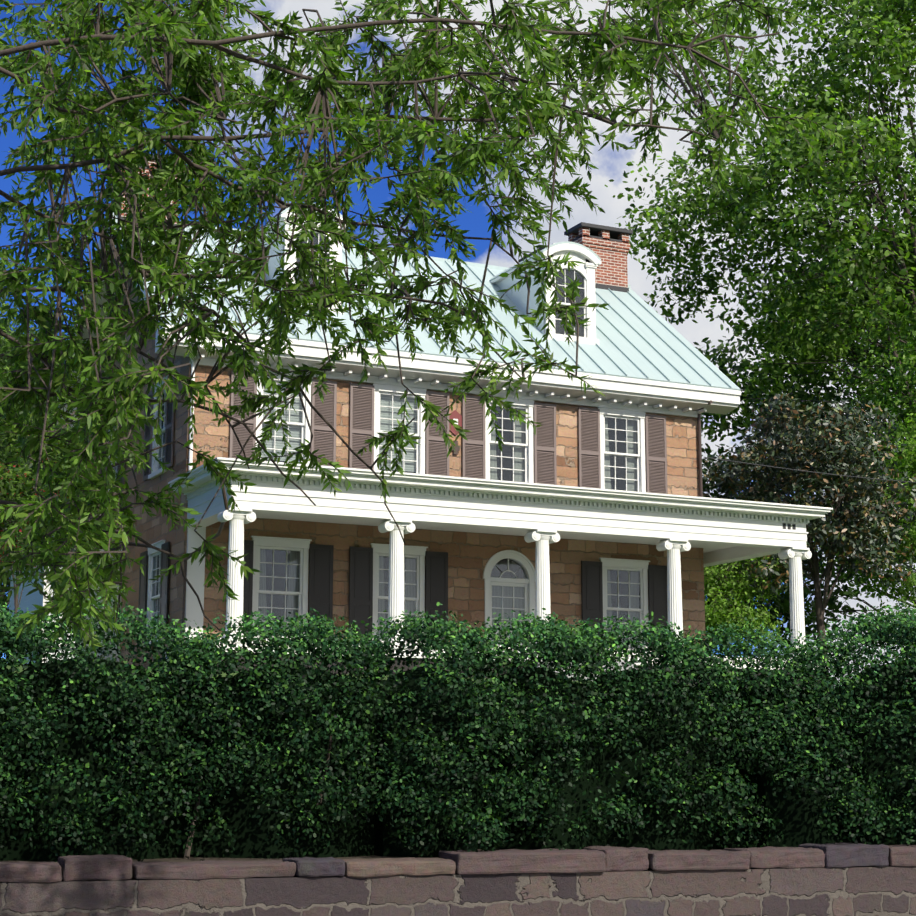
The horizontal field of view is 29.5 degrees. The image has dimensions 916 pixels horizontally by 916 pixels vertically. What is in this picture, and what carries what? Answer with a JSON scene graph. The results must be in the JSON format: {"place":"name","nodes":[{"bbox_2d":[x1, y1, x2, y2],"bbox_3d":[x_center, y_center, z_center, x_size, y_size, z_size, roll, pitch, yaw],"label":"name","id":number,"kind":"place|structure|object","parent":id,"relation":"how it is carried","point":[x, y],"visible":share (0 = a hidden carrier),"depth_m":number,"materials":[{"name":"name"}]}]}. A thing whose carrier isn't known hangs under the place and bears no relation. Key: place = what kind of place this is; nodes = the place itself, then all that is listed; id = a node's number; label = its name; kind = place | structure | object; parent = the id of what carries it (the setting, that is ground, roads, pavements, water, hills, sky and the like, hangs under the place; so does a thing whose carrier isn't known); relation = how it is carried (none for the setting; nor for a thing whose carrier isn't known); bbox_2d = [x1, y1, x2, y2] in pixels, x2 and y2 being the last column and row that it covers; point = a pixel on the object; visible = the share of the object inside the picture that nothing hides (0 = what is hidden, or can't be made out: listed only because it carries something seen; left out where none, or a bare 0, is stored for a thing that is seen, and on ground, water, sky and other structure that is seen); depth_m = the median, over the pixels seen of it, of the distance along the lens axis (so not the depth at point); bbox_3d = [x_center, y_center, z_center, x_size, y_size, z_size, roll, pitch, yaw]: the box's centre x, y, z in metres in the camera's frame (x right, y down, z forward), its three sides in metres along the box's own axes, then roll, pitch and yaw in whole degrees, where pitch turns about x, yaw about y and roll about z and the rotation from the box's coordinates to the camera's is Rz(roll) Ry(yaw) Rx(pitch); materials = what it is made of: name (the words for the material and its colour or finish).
{"place":"outdoors","nodes":[
{"label":"outdoors","id":0,"kind":"place"},
{"bbox_2d":[0,324,85,608],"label":"tree","id":1,"kind":"object","parent":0,"point":[52,450],"depth_m":53.82,"materials":[{"name":"green plant"}]},
{"bbox_2d":[0,286,114,594],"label":"lawn tree","id":2,"kind":"object","parent":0,"point":[7,486],"depth_m":26.52,"materials":[{"name":"green plant"}]},
{"bbox_2d":[9,559,113,664],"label":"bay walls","id":3,"kind":"structure","parent":0,"point":[29,600],"depth_m":38.60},
{"bbox_2d":[0,855,422,862],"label":"bed soil","id":4,"kind":"structure","parent":0,"point":[191,859],"depth_m":14.67,"materials":[{"name":"brown soil"}]},
{"bbox_2d":[0,595,915,861],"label":"hedge","id":5,"kind":"object","parent":4,"relation":"on","point":[196,657],"depth_m":15.33,"materials":[{"name":"green plant"}]},
{"bbox_2d":[261,384,416,471],"bbox_3d":[-2.486,-0.650,36.465,3.580,1.640,0.001,5,-12,-25],"label":"window","id":6,"kind":"structure","parent":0,"point":[285,417],"depth_m":36.90,"materials":[{"name":"glass"}]},
{"bbox_2d":[117,408,639,648],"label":"window curtains","id":7,"kind":"object","parent":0,"point":[410,575],"depth_m":37.59,"materials":[{"name":"white fabric"}]},
{"bbox_2d":[7,665,817,687],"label":"lawn ground","id":8,"kind":"structure","parent":0,"point":[20,668],"depth_m":30.13,"materials":[{"name":"green plant"}]},
{"bbox_2d":[0,438,74,655],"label":"crepe myrtle","id":9,"kind":"object","parent":8,"relation":"on","point":[14,523],"depth_m":36.06,"materials":[{"name":"green plant"}]},
{"bbox_2d":[0,262,83,607],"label":"tree","id":10,"kind":"object","parent":8,"relation":"on","point":[3,304],"depth_m":42.95,"materials":[{"name":"green plant"}]},
{"bbox_2d":[3,547,121,662],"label":"side bay trim","id":11,"kind":"structure","parent":8,"relation":"on","point":[45,600],"depth_m":37.79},
{"bbox_2d":[83,274,704,668],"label":"house stone walls","id":12,"kind":"structure","parent":8,"relation":"on","point":[470,554],"depth_m":37.08,"materials":[{"name":"brown stone"}]},
{"bbox_2d":[103,369,651,651],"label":"window frames","id":13,"kind":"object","parent":12,"relation":"attached to","point":[302,546],"depth_m":37.09,"materials":[{"name":"white wood"}]},
{"bbox_2d":[113,384,640,647],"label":"window glazing","id":14,"kind":"structure","parent":13,"relation":"in","point":[115,467],"depth_m":37.20,"materials":[{"name":"glass"}]},
{"bbox_2d":[117,540,667,653],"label":"window shutters","id":15,"kind":"object","parent":13,"relation":"attached to","point":[320,597],"visible":0.54,"depth_m":35.99,"materials":[{"name":"black wood"}]},
{"bbox_2d":[100,371,667,493],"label":"louvred shutters","id":16,"kind":"object","parent":12,"relation":"on","point":[361,425],"visible":0.79,"depth_m":37.41,"materials":[{"name":"brown wood"}]},
{"bbox_2d":[51,220,740,429],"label":"roof cornice","id":17,"kind":"structure","parent":12,"relation":"on","point":[433,372],"depth_m":37.98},
{"bbox_2d":[595,283,628,291],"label":"chimney flashing","id":18,"kind":"object","parent":17,"relation":"on","point":[611,287],"visible":0.21,"depth_m":44.50,"materials":[{"name":"grey metal"}]},
{"bbox_2d":[113,212,740,390],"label":"roof","id":19,"kind":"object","parent":12,"relation":"on","point":[637,336],"visible":0.25,"depth_m":40.12,"materials":[{"name":"teal metal"}]},
{"bbox_2d":[120,160,180,223],"bbox_3d":[-7.112,-5.691,39.682,1.420,2.094,0.780,5,-12,-25],"label":"chimney","id":20,"kind":"object","parent":19,"relation":"on","point":[146,171],"visible":0.08,"depth_m":39.44,"materials":[{"name":"brick"}]},
{"bbox_2d":[128,154,174,169],"bbox_3d":[-7.112,-6.644,39.857,1.540,0.355,0.900,5,-12,-25],"label":"chimney cap","id":21,"kind":"object","parent":20,"relation":"on","point":[153,159],"visible":0.02,"depth_m":39.53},
{"bbox_2d":[241,210,345,313],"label":"dormer trim","id":22,"kind":"structure","parent":19,"relation":"on","point":[292,259],"depth_m":37.47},
{"bbox_2d":[249,222,283,292],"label":"dormer cheeks","id":23,"kind":"object","parent":22,"relation":"attached to","point":[273,263],"visible":0.04,"depth_m":37.90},
{"bbox_2d":[265,208,328,289],"bbox_3d":[-3.462,-4.033,38.232,1.200,2.550,1.320,5,-12,-25],"label":"dormer window","id":24,"kind":"structure","parent":22,"relation":"attached to","point":[315,239],"depth_m":37.77,"materials":[{"name":"grey"}]},
{"bbox_2d":[259,203,342,230],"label":"dormer roof","id":25,"kind":"structure","parent":24,"relation":"on","point":[284,211],"depth_m":37.57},
{"bbox_2d":[296,235,327,298],"bbox_3d":[-3.144,-4.107,37.580,0.811,1.615,0.038,5,-12,-25],"label":"dormer glass","id":26,"kind":"object","parent":22,"relation":"in","point":[315,261],"depth_m":37.63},
{"bbox_2d":[490,243,601,344],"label":"dormer trim","id":27,"kind":"structure","parent":19,"relation":"on","point":[586,271],"depth_m":40.44,"materials":[{"name":"white wood"}]},
{"bbox_2d":[497,259,590,333],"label":"dormer cheeks","id":28,"kind":"object","parent":27,"relation":"attached to","point":[518,298],"visible":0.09,"depth_m":40.98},
{"bbox_2d":[518,245,589,336],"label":"window","id":29,"kind":"structure","parent":27,"relation":"in","point":[568,274],"depth_m":40.43,"materials":[{"name":"grey glass"}]},
{"bbox_2d":[489,241,600,280],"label":"dormer roof","id":30,"kind":"structure","parent":29,"relation":"on","point":[544,250],"depth_m":40.60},
{"bbox_2d":[555,271,583,336],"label":"dormer glass","id":31,"kind":"object","parent":29,"relation":"in","point":[568,302],"depth_m":40.33,"materials":[{"name":"black glass"}]},
{"bbox_2d":[568,227,629,287],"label":"chimney","id":32,"kind":"object","parent":19,"relation":"on","point":[611,269],"visible":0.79,"depth_m":44.63,"materials":[{"name":"brick"}]},
{"bbox_2d":[564,222,632,242],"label":"chimney cap","id":33,"kind":"object","parent":32,"relation":"on","point":[614,232],"visible":0.52,"depth_m":44.71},
{"bbox_2d":[182,345,712,637],"bbox_3d":[0.612,1.150,35.804,12.503,6.330,2.930,5,-12,-25],"label":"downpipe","id":34,"kind":"object","parent":12,"relation":"attached to","point":[218,533],"depth_m":34.70,"materials":[{"name":"metal"}]},
{"bbox_2d":[449,410,461,434],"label":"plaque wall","id":35,"kind":"structure","parent":12,"relation":"attached to","point":[455,414],"depth_m":37.49,"materials":[{"name":"red"}]},
{"bbox_2d":[452,441,459,454],"bbox_3d":[-0.051,-0.224,37.376,0.200,0.300,0.020,5,-12,-25],"label":"wall lantern","id":36,"kind":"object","parent":12,"relation":"attached to","point":[457,449],"depth_m":37.37,"materials":[{"name":"grey metal"}]},
{"bbox_2d":[704,457,915,482],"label":"service cable","id":37,"kind":"object","parent":12,"relation":"attached to","point":[808,471],"visible":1,"depth_m":41.76,"materials":[{"name":"grey rubber"}]},
{"bbox_2d":[155,393,639,648],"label":"rooms behind windows","id":38,"kind":"object","parent":8,"relation":"on","point":[280,572],"depth_m":39.72,"materials":[{"name":"grey"}]},
{"bbox_2d":[166,457,832,669],"bbox_3d":[-0.647,3.195,39.495,13.910,3.520,11.500,5,-12,-25],"label":"porch","id":39,"kind":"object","parent":8,"relation":"on","point":[717,530],"depth_m":34.73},
{"bbox_2d":[224,457,829,507],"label":"porch roof","id":40,"kind":"structure","parent":39,"relation":"on","point":[575,486],"depth_m":35.14,"materials":[{"name":"teal metal"}]},
{"bbox_2d":[783,523,795,529],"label":"vents","id":41,"kind":"object","parent":39,"relation":"attached to","point":[789,526],"visible":1,"depth_m":37.64,"materials":[{"name":"black metal"}]},
{"bbox_2d":[216,652,820,685],"bbox_3d":[-0.745,5.335,39.166,13.550,0.810,11.300,5,-12,-25],"label":"porch skirt","id":42,"kind":"object","parent":8,"relation":"on","point":[392,668],"depth_m":32.88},
{"bbox_2d":[704,556,783,654],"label":"tree","id":43,"kind":"object","parent":8,"relation":"on","point":[718,616],"depth_m":45.26,"materials":[{"name":"green plant"}]},
{"bbox_2d":[702,390,915,686],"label":"magnolia","id":44,"kind":"object","parent":8,"relation":"on","point":[810,449],"depth_m":46.03,"materials":[{"name":"green plant"}]},
{"bbox_2d":[747,259,915,645],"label":"tree wood","id":45,"kind":"object","parent":8,"relation":"on","point":[863,601],"visible":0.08,"depth_m":73.67,"materials":[{"name":"plant"}]},
{"bbox_2d":[695,202,915,677],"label":"tree leaves","id":46,"kind":"object","parent":45,"relation":"attached to","point":[847,591],"visible":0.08,"depth_m":71.88,"materials":[{"name":"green plant"}]},
{"bbox_2d":[864,567,915,652],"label":"shrub","id":47,"kind":"object","parent":8,"relation":"on","point":[912,575],"depth_m":46.54,"materials":[{"name":"green plant"}]},
{"bbox_2d":[873,579,915,663],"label":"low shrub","id":48,"kind":"object","parent":8,"relation":"on","point":[905,606],"depth_m":44.29,"materials":[{"name":"green plant"}]},
{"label":"tree wood","id":49,"kind":"object","parent":8,"relation":"on","visible":0},
{"bbox_2d":[693,341,816,655],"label":"tree leaves","id":50,"kind":"object","parent":49,"relation":"on","point":[708,452],"visible":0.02,"depth_m":72.94,"materials":[{"name":"green plant"}]},
{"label":"tree wood","id":51,"kind":"object","parent":8,"relation":"on","visible":0},
{"bbox_2d":[0,291,80,614],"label":"tree leaves","id":52,"kind":"object","parent":51,"relation":"on","point":[8,584],"depth_m":65.61,"materials":[{"name":"green plant"}]},
{"bbox_2d":[0,0,850,653],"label":"street tree","id":53,"kind":"object","parent":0,"point":[436,178],"depth_m":8.03,"materials":[{"name":"green plant"}]},
{"bbox_2d":[0,0,915,685],"label":"sky","id":54,"kind":"structure","parent":0,"point":[610,164],"materials":[{"name":"blue"}]},
{"bbox_2d":[531,660,635,680],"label":"porch steps","id":55,"kind":"structure","parent":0,"point":[594,663],"depth_m":34.14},
{"bbox_2d":[605,0,915,441],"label":"tall tree","id":56,"kind":"object","parent":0,"point":[840,88],"depth_m":61.85,"materials":[{"name":"green plant"}]},
{"bbox_2d":[813,293,915,638],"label":"tree","id":57,"kind":"object","parent":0,"point":[908,461],"depth_m":55.74,"materials":[{"name":"green plant"}]},
{"label":"ground","id":58,"kind":"structure","parent":0,"visible":0},
{"bbox_2d":[0,866,915,915],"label":"retaining wall","id":59,"kind":"structure","parent":58,"relation":"on","point":[864,891],"depth_m":14.54,"materials":[{"name":"stone"}]},
{"bbox_2d":[342,857,455,877],"bbox_3d":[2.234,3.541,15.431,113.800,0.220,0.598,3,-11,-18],"label":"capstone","id":60,"kind":"object","parent":59,"relation":"on","point":[378,867],"visible":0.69,"depth_m":14.29,"materials":[{"name":"stone"}]},
{"bbox_2d":[0,844,915,882],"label":"capstones","id":61,"kind":"object","parent":59,"relation":"on","point":[589,859],"visible":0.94,"depth_m":14.60,"materials":[{"name":"stone"}]},
{"bbox_2d":[283,842,888,876],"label":"capstones","id":62,"kind":"object","parent":59,"relation":"on","point":[842,855],"visible":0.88,"depth_m":15.54,"materials":[{"name":"stone"}]}
]}

